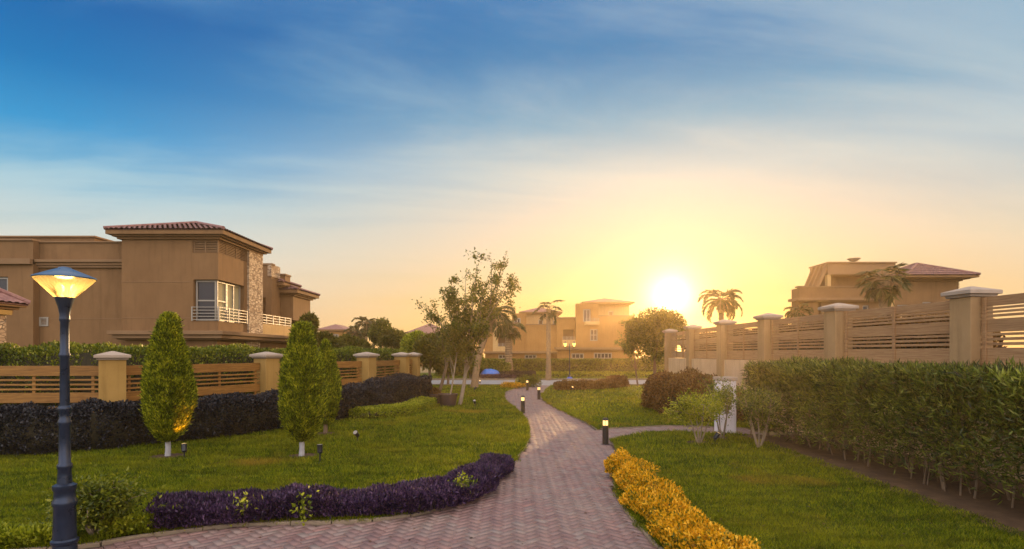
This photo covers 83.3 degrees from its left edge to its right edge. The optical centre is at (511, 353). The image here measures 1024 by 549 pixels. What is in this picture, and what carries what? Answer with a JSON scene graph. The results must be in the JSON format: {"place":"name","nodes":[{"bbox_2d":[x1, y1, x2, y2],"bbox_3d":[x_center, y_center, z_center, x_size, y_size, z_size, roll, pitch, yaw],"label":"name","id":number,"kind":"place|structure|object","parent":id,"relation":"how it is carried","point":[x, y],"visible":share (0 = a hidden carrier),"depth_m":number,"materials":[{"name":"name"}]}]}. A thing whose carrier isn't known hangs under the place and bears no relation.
{"place":"outdoors","nodes":[
{"label":"outdoors","id":0,"kind":"place"},
{"bbox_2d":[0,384,530,548],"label":"lawn","id":1,"kind":"structure","parent":0,"point":[287,466],"depth_m":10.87,"materials":[{"name":"plant"}]},
{"bbox_2d":[0,288,30,343],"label":"house","id":2,"kind":"structure","parent":1,"relation":"on","point":[10,302],"depth_m":15.01,"materials":[{"name":"tile"}]},
{"bbox_2d":[0,519,77,546],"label":"ground plants","id":3,"kind":"object","parent":1,"relation":"on","point":[11,533],"visible":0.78,"depth_m":6.27,"materials":[{"name":"green plant"}]},
{"bbox_2d":[28,464,165,534],"bbox_3d":[-4.743,1.720,6.620,1.045,0.880,1.280,0,0,43],"label":"bush","id":4,"kind":"object","parent":1,"relation":"on","point":[104,499],"visible":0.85,"depth_m":6.54,"materials":[{"name":"green plant"}]},
{"bbox_2d":[95,503,185,535],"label":"ground plants","id":5,"kind":"object","parent":1,"relation":"on","point":[140,520],"visible":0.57,"depth_m":6.71,"materials":[{"name":"green plant"}]},
{"bbox_2d":[0,221,319,352],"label":"house","id":6,"kind":"structure","parent":1,"relation":"on","point":[211,284],"depth_m":25.38,"materials":[{"name":"beige paint"}]},
{"bbox_2d":[0,278,7,290],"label":"window","id":7,"kind":"structure","parent":6,"relation":"in","point":[3,281],"depth_m":25.33,"materials":[{"name":"glass"}]},
{"bbox_2d":[196,280,217,320],"bbox_3d":[-13.330,-2.300,25.191,0.940,1.760,0.078,0,0,0],"label":"window","id":8,"kind":"structure","parent":6,"relation":"in","point":[205,289],"depth_m":25.21,"materials":[{"name":"grey glass"}]},
{"bbox_2d":[215,280,226,321],"bbox_3d":[-12.941,-2.300,25.583,0.078,1.760,0.935,0,0,0],"label":"window","id":9,"kind":"structure","parent":6,"relation":"in","point":[222,286],"depth_m":25.70,"materials":[{"name":"white glass"}]},
{"bbox_2d":[227,283,239,322],"bbox_3d":[-12.941,-2.300,26.710,0.078,1.760,1.300,0,0,0],"label":"window","id":10,"kind":"structure","parent":6,"relation":"in","point":[233,291],"depth_m":26.69,"materials":[{"name":"white glass"}]},
{"bbox_2d":[137,311,198,455],"bbox_3d":[-6.996,0.634,11.730,1.149,3.038,1.322,0,0,0],"label":"conical tree","id":11,"kind":"object","parent":1,"relation":"on","point":[168,382],"visible":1,"depth_m":11.43,"materials":[{"name":"green plant"}]},
{"bbox_2d":[149,453,189,459],"bbox_3d":[-6.965,2.092,11.706,0.778,0.001,0.691,0,0,-31],"label":"soil patch","id":12,"kind":"object","parent":1,"relation":"on","point":[172,455],"visible":0.5,"depth_m":11.78,"materials":[{"name":"brown soil"}]},
{"bbox_2d":[181,443,187,457],"bbox_3d":[-6.524,1.951,11.468,0.164,0.318,0.178,0,0,0],"label":"garden spotlight","id":13,"kind":"object","parent":1,"relation":"on","point":[183,447],"visible":0.78,"depth_m":11.45,"materials":[{"name":"black metal"}]},
{"bbox_2d":[0,340,407,410],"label":"fence hedge","id":14,"kind":"object","parent":1,"relation":"on","point":[42,354],"visible":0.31,"depth_m":15.11,"materials":[{"name":"green plant"}]},
{"bbox_2d":[0,351,422,408],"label":"wooden fence","id":15,"kind":"object","parent":1,"relation":"on","point":[112,370],"visible":0.52,"depth_m":14.32,"materials":[{"name":"paint"}]},
{"bbox_2d":[0,372,432,455],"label":"dark hedge","id":16,"kind":"object","parent":1,"relation":"on","point":[28,428],"visible":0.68,"depth_m":13.01,"materials":[{"name":"black plant"}]},
{"bbox_2d":[226,491,262,526],"bbox_3d":[-3.345,1.951,7.200,0.509,0.502,0.550,0,0,32],"label":"bed weed","id":17,"kind":"object","parent":1,"relation":"on","point":[244,499],"visible":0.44,"depth_m":7.12,"materials":[{"name":"green plant"}]},
{"bbox_2d":[275,320,329,455],"bbox_3d":[-4.252,0.734,11.722,1.049,2.839,1.114,0,0,0],"label":"conical tree","id":18,"kind":"object","parent":1,"relation":"on","point":[304,399],"visible":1,"depth_m":11.48,"materials":[{"name":"green plant"}]},
{"bbox_2d":[288,453,316,457],"bbox_3d":[-4.237,2.092,11.746,0.699,0.001,0.621,0,0,-31],"label":"soil patch","id":19,"kind":"object","parent":1,"relation":"on","point":[309,454],"visible":0.39,"depth_m":11.78,"materials":[{"name":"brown soil"}]},
{"bbox_2d":[290,486,320,525],"bbox_3d":[-2.600,1.953,7.347,0.468,0.527,0.529,0,0,0],"label":"bed weed","id":20,"kind":"object","parent":1,"relation":"on","point":[301,506],"visible":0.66,"depth_m":7.22,"materials":[{"name":"green plant"}]},
{"bbox_2d":[297,311,319,336],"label":"bush","id":21,"kind":"object","parent":1,"relation":"on","point":[311,317],"visible":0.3,"depth_m":29.74,"materials":[{"name":"green plant"}]},
{"bbox_2d":[316,444,322,463],"bbox_3d":[-3.663,1.922,10.988,0.150,0.377,0.150,0,0,0],"label":"garden spotlight","id":22,"kind":"object","parent":1,"relation":"on","point":[319,448],"visible":0.85,"depth_m":10.96,"materials":[{"name":"black metal"}]},
{"bbox_2d":[143,451,515,529],"bbox_3d":[-1.772,1.930,8.315,5.944,0.411,2.399,0,0,-40],"label":"purple border","id":23,"kind":"object","parent":1,"relation":"on","point":[490,470],"visible":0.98,"depth_m":7.44,"materials":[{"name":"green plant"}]},
{"bbox_2d":[318,338,342,432],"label":"conical tree","id":24,"kind":"object","parent":1,"relation":"on","point":[332,378],"visible":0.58,"depth_m":15.03,"materials":[{"name":"green plant"}]},
{"bbox_2d":[316,330,345,347],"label":"bush","id":25,"kind":"object","parent":1,"relation":"on","point":[336,342],"visible":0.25,"depth_m":33.75,"materials":[{"name":"green plant"}]},
{"bbox_2d":[353,430,359,441],"bbox_3d":[-3.622,1.952,13.463,0.147,0.316,0.223,0,0,11],"label":"garden spotlight","id":26,"kind":"object","parent":1,"relation":"on","point":[356,433],"visible":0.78,"depth_m":13.40,"materials":[{"name":"black metal"}]},
{"bbox_2d":[348,396,437,418],"bbox_3d":[-3.841,1.884,20.459,1.442,0.504,5.386,0,0,20],"label":"lime border","id":27,"kind":"object","parent":1,"relation":"on","point":[415,404],"visible":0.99,"depth_m":19.01,"materials":[{"name":"green plant"}]},
{"bbox_2d":[400,329,426,352],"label":"bush","id":28,"kind":"object","parent":1,"relation":"on","point":[407,341],"visible":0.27,"depth_m":37.36,"materials":[{"name":"green plant"}]},
{"bbox_2d":[412,332,445,385],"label":"garden tree","id":29,"kind":"object","parent":1,"relation":"on","point":[421,346],"visible":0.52,"depth_m":32.51,"materials":[{"name":"green plant"}]},
{"bbox_2d":[426,394,439,403],"bbox_3d":[-3.296,1.885,23.924,0.954,0.430,0.954,0,0,0],"label":"plant pot","id":30,"kind":"object","parent":1,"relation":"on","point":[436,396],"visible":0.27,"depth_m":23.52,"materials":[{"name":"plastic"}]},
{"bbox_2d":[427,387,442,393],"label":"flower plant","id":31,"kind":"object","parent":30,"relation":"in","point":[435,390],"visible":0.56,"depth_m":23.79,"materials":[{"name":"brown plant"}]},
{"bbox_2d":[411,297,461,391],"bbox_3d":[-3.324,-0.304,28.474,3.037,4.961,2.989,0,0,0],"label":"lawn tree","id":32,"kind":"object","parent":1,"relation":"on","point":[437,347],"visible":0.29,"depth_m":28.50,"materials":[{"name":"green plant"}]},
{"bbox_2d":[438,393,457,406],"bbox_3d":[-2.530,1.850,22.771,0.784,0.500,0.784,0,0,0],"label":"plant pot","id":33,"kind":"object","parent":1,"relation":"on","point":[446,399],"visible":0.96,"depth_m":22.48,"materials":[{"name":"plastic"}]},
{"bbox_2d":[430,324,475,393],"bbox_3d":[-2.360,0.489,22.630,1.789,3.335,1.315,0,0,33],"label":"sapling","id":34,"kind":"object","parent":33,"relation":"in","point":[459,351],"visible":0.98,"depth_m":22.59,"materials":[{"name":"green plant"}]},
{"bbox_2d":[447,470,478,499],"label":"bed weed","id":35,"kind":"object","parent":1,"relation":"on","point":[461,483],"visible":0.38,"depth_m":8.30,"materials":[{"name":"green plant"}]},
{"bbox_2d":[421,247,520,404],"bbox_3d":[-1.721,-1.185,23.347,4.253,6.722,2.905,0,0,0],"label":"leafy tree","id":36,"kind":"object","parent":1,"relation":"on","point":[476,326],"visible":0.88,"depth_m":23.23,"materials":[{"name":"green plant"}]},
{"bbox_2d":[470,302,517,387],"bbox_3d":[-1.175,-0.533,36.061,3.177,5.475,3.110,0,0,0],"label":"palm tree","id":37,"kind":"object","parent":1,"relation":"on","point":[503,318],"visible":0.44,"depth_m":35.28,"materials":[{"name":"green plant"}]},
{"bbox_2d":[499,381,525,387],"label":"yellow plant","id":38,"kind":"object","parent":1,"relation":"on","point":[511,384],"visible":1,"depth_m":34.60,"materials":[{"name":"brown plant"}]},
{"bbox_2d":[521,396,524,412],"bbox_3d":[0.388,1.823,20.544,0.200,0.625,0.200,0,0,30],"label":"bollard light","id":39,"kind":"object","parent":1,"relation":"on","point":[523,403],"visible":0.94,"depth_m":20.49,"materials":[{"name":"paint"}]},
{"bbox_2d":[86,385,657,548],"bbox_3d":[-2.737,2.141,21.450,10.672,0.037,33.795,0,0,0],"label":"path paving","id":40,"kind":"structure","parent":0,"point":[528,503],"depth_m":7.30,"materials":[{"name":"brick"}]},
{"bbox_2d":[30,267,96,548],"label":"street lamp","id":41,"kind":"object","parent":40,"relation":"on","point":[64,502],"visible":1,"depth_m":5.91,"materials":[{"name":"metal"}]},
{"bbox_2d":[23,405,941,548],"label":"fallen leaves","id":42,"kind":"object","parent":40,"relation":"on","point":[564,492],"visible":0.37,"depth_m":7.92,"materials":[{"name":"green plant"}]},
{"bbox_2d":[515,374,540,386],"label":"corner shrub","id":43,"kind":"object","parent":40,"relation":"on","point":[533,379],"visible":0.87,"depth_m":36.09,"materials":[{"name":"green plant"}]},
{"bbox_2d":[537,386,540,399],"bbox_3d":[1.242,1.823,26.620,0.200,0.625,0.200,0,0,-16],"label":"bollard light","id":44,"kind":"object","parent":40,"relation":"on","point":[538,392],"visible":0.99,"depth_m":26.55,"materials":[{"name":"paint"}]},
{"bbox_2d":[601,418,609,444],"bbox_3d":[2.190,1.823,13.500,0.200,0.625,0.200,0,0,0],"label":"bollard light","id":45,"kind":"object","parent":40,"relation":"on","point":[605,433],"visible":1,"depth_m":13.44,"materials":[{"name":"paint"}]},
{"bbox_2d":[10,354,799,548],"bbox_3d":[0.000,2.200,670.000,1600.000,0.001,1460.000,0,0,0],"label":"ground","id":46,"kind":"structure","parent":0,"point":[755,429],"depth_m":16.61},
{"bbox_2d":[11,387,528,548],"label":"kerb","id":47,"kind":"structure","parent":46,"relation":"on","point":[197,529],"depth_m":7.11,"materials":[{"name":"concrete"}]},
{"bbox_2d":[318,324,354,336],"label":"house","id":48,"kind":"structure","parent":46,"relation":"on","point":[336,329],"depth_m":85.00,"materials":[{"name":"paint"}]},
{"bbox_2d":[405,323,440,365],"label":"house","id":49,"kind":"structure","parent":46,"relation":"on","point":[427,329],"depth_m":95.85,"materials":[{"name":"paint"}]},
{"bbox_2d":[483,308,561,358],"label":"house","id":50,"kind":"structure","parent":46,"relation":"on","point":[532,344],"depth_m":76.70,"materials":[{"name":"paint"}]},
{"bbox_2d":[499,336,504,345],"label":"balcony door","id":51,"kind":"structure","parent":50,"relation":"in","point":[501,341],"depth_m":78.99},
{"bbox_2d":[525,355,536,358],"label":"window","id":52,"kind":"structure","parent":50,"relation":"in","point":[526,356],"depth_m":76.79,"materials":[{"name":"glass"}]},
{"bbox_2d":[542,385,599,429],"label":"kerb","id":53,"kind":"structure","parent":46,"relation":"on","point":[570,415],"depth_m":19.19,"materials":[{"name":"concrete"}]},
{"bbox_2d":[554,298,635,358],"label":"house","id":54,"kind":"structure","parent":46,"relation":"on","point":[590,328],"depth_m":75.20,"materials":[{"name":"paint"}]},
{"bbox_2d":[563,330,573,336],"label":"balcony door","id":55,"kind":"structure","parent":54,"relation":"in","point":[566,333],"depth_m":77.11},
{"bbox_2d":[571,353,583,358],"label":"window","id":56,"kind":"structure","parent":54,"relation":"in","point":[573,355],"depth_m":75.34,"materials":[{"name":"white glass"}]},
{"bbox_2d":[583,309,589,321],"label":"window","id":57,"kind":"structure","parent":54,"relation":"in","point":[586,312],"depth_m":75.21,"materials":[{"name":"white glass"}]},
{"bbox_2d":[590,329,596,340],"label":"window","id":58,"kind":"structure","parent":54,"relation":"in","point":[593,332],"depth_m":75.14,"materials":[{"name":"white glass"}]},
{"bbox_2d":[594,353,611,358],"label":"window","id":59,"kind":"structure","parent":54,"relation":"in","point":[596,355],"depth_m":75.34,"materials":[{"name":"white glass"}]},
{"bbox_2d":[610,441,663,548],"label":"kerb","id":60,"kind":"structure","parent":46,"relation":"on","point":[647,536],"depth_m":6.79,"materials":[{"name":"stone"}]},
{"bbox_2d":[600,425,745,429],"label":"kerb","id":61,"kind":"structure","parent":46,"relation":"on","point":[659,426],"depth_m":16.57,"materials":[{"name":"concrete"}]},
{"bbox_2d":[698,288,742,322],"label":"palm tree","id":62,"kind":"object","parent":46,"relation":"on","point":[722,305],"visible":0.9,"depth_m":43.74,"materials":[{"name":"green plant"}]},
{"bbox_2d":[662,286,1023,479],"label":"garden wall","id":63,"kind":"structure","parent":46,"relation":"on","point":[971,326],"depth_m":13.01,"materials":[{"name":"paint"}]},
{"bbox_2d":[680,313,1006,364],"bbox_3d":[8.798,0.546,19.896,1.554,3.221,17.577,0,0,-2],"label":"fence","id":64,"kind":"object","parent":63,"relation":"attached to","point":[924,347],"depth_m":13.86,"materials":[{"name":"brown wood"}]},
{"bbox_2d":[855,263,912,315],"bbox_3d":[19.374,-1.214,29.995,2.738,6.729,2.701,0,0,29],"label":"palm tree","id":65,"kind":"object","parent":46,"relation":"on","point":[882,291],"visible":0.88,"depth_m":29.71,"materials":[{"name":"green plant"}]},
{"bbox_2d":[788,262,980,325],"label":"house","id":66,"kind":"structure","parent":46,"relation":"on","point":[827,283],"depth_m":36.00,"materials":[{"name":"beige paint"}]},
{"bbox_2d":[847,258,860,261],"bbox_3d":[22.309,-6.010,37.600,0.820,0.320,0.820,0,0,0],"label":"satellite dish","id":67,"kind":"object","parent":66,"relation":"on","point":[852,259],"visible":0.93,"depth_m":37.40,"materials":[{"name":"white metal"}]},
{"bbox_2d":[0,0,1023,353],"label":"sky","id":68,"kind":"structure","parent":0,"point":[646,153],"materials":[{"name":"blue"}]},
{"bbox_2d":[420,373,646,377],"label":"lawn","id":69,"kind":"structure","parent":0,"point":[468,376],"depth_m":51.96,"materials":[{"name":"plant"}]},
{"bbox_2d":[343,325,369,341],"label":"palm tree","id":70,"kind":"object","parent":69,"relation":"on","point":[361,333],"visible":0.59,"depth_m":49.64,"materials":[{"name":"green plant"}]},
{"bbox_2d":[351,316,375,341],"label":"palm tree","id":71,"kind":"object","parent":69,"relation":"on","point":[367,324],"visible":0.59,"depth_m":54.54,"materials":[{"name":"green plant"}]},
{"bbox_2d":[461,353,486,377],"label":"bush","id":72,"kind":"object","parent":69,"relation":"on","point":[470,370],"visible":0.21,"depth_m":47.65,"materials":[{"name":"green plant"}]},
{"bbox_2d":[479,369,498,377],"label":"car","id":73,"kind":"object","parent":69,"relation":"on","point":[488,371],"visible":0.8,"depth_m":47.63,"materials":[{"name":"metal"}]},
{"bbox_2d":[480,373,516,377],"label":"verge bed","id":74,"kind":"object","parent":69,"relation":"on","point":[498,375],"visible":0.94,"depth_m":46.86,"materials":[{"name":"brown soil"}]},
{"bbox_2d":[487,360,511,371],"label":"bush","id":75,"kind":"object","parent":69,"relation":"on","point":[502,365],"visible":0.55,"depth_m":49.17,"materials":[{"name":"green plant"}]},
{"bbox_2d":[471,370,535,377],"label":"road hedge","id":76,"kind":"object","parent":69,"relation":"on","point":[517,373],"visible":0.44,"depth_m":48.66,"materials":[{"name":"green plant"}]},
{"bbox_2d":[495,320,526,370],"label":"palm tree","id":77,"kind":"object","parent":69,"relation":"on","point":[512,335],"visible":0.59,"depth_m":49.71,"materials":[{"name":"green plant"}]},
{"bbox_2d":[434,357,663,375],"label":"clipped hedge","id":78,"kind":"object","parent":69,"relation":"on","point":[584,364],"visible":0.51,"depth_m":52.40,"materials":[{"name":"green plant"}]},
{"bbox_2d":[563,341,575,377],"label":"twin street lamp","id":79,"kind":"object","parent":69,"relation":"on","point":[565,344],"visible":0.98,"depth_m":46.96,"materials":[{"name":"metal"}]},
{"bbox_2d":[536,371,662,376],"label":"roadside border","id":80,"kind":"object","parent":69,"relation":"on","point":[591,373],"visible":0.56,"depth_m":51.07,"materials":[{"name":"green plant"}]},
{"bbox_2d":[431,380,645,384],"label":"road","id":81,"kind":"structure","parent":0,"point":[546,382],"depth_m":43.99,"materials":[{"name":"grey asphalt"}]},
{"bbox_2d":[337,333,375,348],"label":"bush","id":82,"kind":"object","parent":81,"relation":"on","point":[351,340],"visible":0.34,"depth_m":39.58,"materials":[{"name":"green plant"}]},
{"bbox_2d":[367,317,392,347],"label":"garden tree","id":83,"kind":"object","parent":81,"relation":"on","point":[378,326],"visible":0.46,"depth_m":45.56,"materials":[{"name":"green plant"}]},
{"bbox_2d":[376,327,407,350],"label":"bush","id":84,"kind":"object","parent":81,"relation":"on","point":[390,337],"visible":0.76,"depth_m":43.07,"materials":[{"name":"green plant"}]},
{"bbox_2d":[435,355,463,383],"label":"garden tree","id":85,"kind":"object","parent":81,"relation":"on","point":[439,371],"visible":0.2,"depth_m":39.71,"materials":[{"name":"green plant"}]},
{"bbox_2d":[432,378,647,385],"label":"road kerb","id":86,"kind":"structure","parent":81,"relation":"on","point":[524,385],"depth_m":46.20,"materials":[{"name":"concrete"}]},
{"bbox_2d":[532,300,564,379],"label":"palm tree","id":87,"kind":"object","parent":81,"relation":"on","point":[550,314],"visible":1,"depth_m":45.84,"materials":[{"name":"brown plant"}]},
{"bbox_2d":[543,384,780,427],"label":"lawn","id":88,"kind":"structure","parent":0,"point":[576,397],"depth_m":22.70,"materials":[{"name":"plant"}]},
{"bbox_2d":[540,392,599,428],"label":"edge grass","id":89,"kind":"structure","parent":88,"relation":"on","point":[594,425],"depth_m":19.60,"materials":[{"name":"green plant"}]},
{"bbox_2d":[553,375,629,389],"bbox_3d":[4.964,1.737,34.147,6.090,0.890,1.916,0,0,-40],"label":"path end hedge","id":90,"kind":"object","parent":88,"relation":"on","point":[615,381],"visible":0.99,"depth_m":33.27,"materials":[{"name":"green plant"}]},
{"bbox_2d":[614,311,648,385],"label":"street tree","id":91,"kind":"object","parent":88,"relation":"on","point":[626,346],"visible":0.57,"depth_m":36.02,"materials":[{"name":"green plant"}]},
{"bbox_2d":[624,306,688,373],"bbox_3d":[8.975,-0.407,35.971,3.258,5.144,3.659,0,0,-43],"label":"round tree","id":92,"kind":"object","parent":88,"relation":"on","point":[650,332],"visible":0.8,"depth_m":35.34,"materials":[{"name":"green plant"}]},
{"bbox_2d":[640,366,746,421],"bbox_3d":[5.977,1.309,20.034,2.401,1.673,5.718,0,0,-7],"label":"russet hedge","id":93,"kind":"object","parent":88,"relation":"on","point":[660,387],"visible":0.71,"depth_m":19.56,"materials":[{"name":"brown plant"}]},
{"bbox_2d":[783,303,813,325],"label":"palm tree","id":94,"kind":"object","parent":88,"relation":"on","point":[796,311],"visible":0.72,"depth_m":32.78,"materials":[{"name":"green plant"}]},
{"bbox_2d":[588,426,760,441],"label":"side path paving","id":95,"kind":"structure","parent":0,"point":[616,432],"depth_m":15.90,"materials":[{"name":"brick"}]},
{"bbox_2d":[713,376,737,432],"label":"gate pillar","id":96,"kind":"structure","parent":95,"relation":"on","point":[731,422],"depth_m":15.40,"materials":[{"name":"concrete"}]},
{"bbox_2d":[610,428,1023,548],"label":"lawn","id":97,"kind":"structure","parent":0,"point":[768,506],"depth_m":7.89,"materials":[{"name":"plant"}]},
{"bbox_2d":[609,438,663,547],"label":"edge grass","id":98,"kind":"structure","parent":97,"relation":"on","point":[633,515],"depth_m":7.47,"materials":[{"name":"green plant"}]},
{"bbox_2d":[603,446,764,548],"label":"golden border","id":99,"kind":"object","parent":97,"relation":"on","point":[660,507],"visible":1,"depth_m":6.90,"materials":[{"name":"yellow plant"}]},
{"bbox_2d":[713,432,719,443],"bbox_3d":[4.719,1.966,13.316,0.210,0.288,0.147,0,0,-11],"label":"garden spotlight","id":100,"kind":"object","parent":97,"relation":"on","point":[716,435],"visible":0.82,"depth_m":13.29,"materials":[{"name":"black metal"}]},
{"bbox_2d":[722,381,789,447],"bbox_3d":[5.543,1.378,12.819,1.572,1.520,1.248,0,0,-20],"label":"stem shrub","id":101,"kind":"object","parent":97,"relation":"on","point":[758,411],"visible":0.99,"depth_m":12.76,"materials":[{"name":"green plant"}]},
{"label":"soil patch","id":102,"kind":"structure","parent":97,"relation":"on","visible":0},
{"bbox_2d":[658,388,727,442],"bbox_3d":[4.367,1.466,13.627,1.653,1.344,1.397,0,0,43],"label":"stem shrub","id":103,"kind":"object","parent":102,"relation":"on","point":[696,409],"visible":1,"depth_m":13.38,"materials":[{"name":"green plant"}]},
{"label":"soil patch","id":104,"kind":"structure","parent":97,"relation":"on","visible":0},
{"bbox_2d":[696,374,741,438],"bbox_3d":[5.032,1.326,14.118,1.005,1.621,1.048,0,0,0],"label":"stem shrub","id":105,"kind":"object","parent":104,"relation":"on","point":[724,389],"visible":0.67,"depth_m":14.04,"materials":[{"name":"green plant"}]},
{"bbox_2d":[736,434,1023,534],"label":"soil strip","id":106,"kind":"object","parent":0,"point":[1004,512],"visible":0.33,"depth_m":9.40,"materials":[{"name":"brown soil"}]},
{"bbox_2d":[740,354,1023,507],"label":"tall hedge","id":107,"kind":"object","parent":106,"relation":"on","point":[901,387],"visible":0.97,"depth_m":9.34,"materials":[{"name":"green plant"}]}
]}

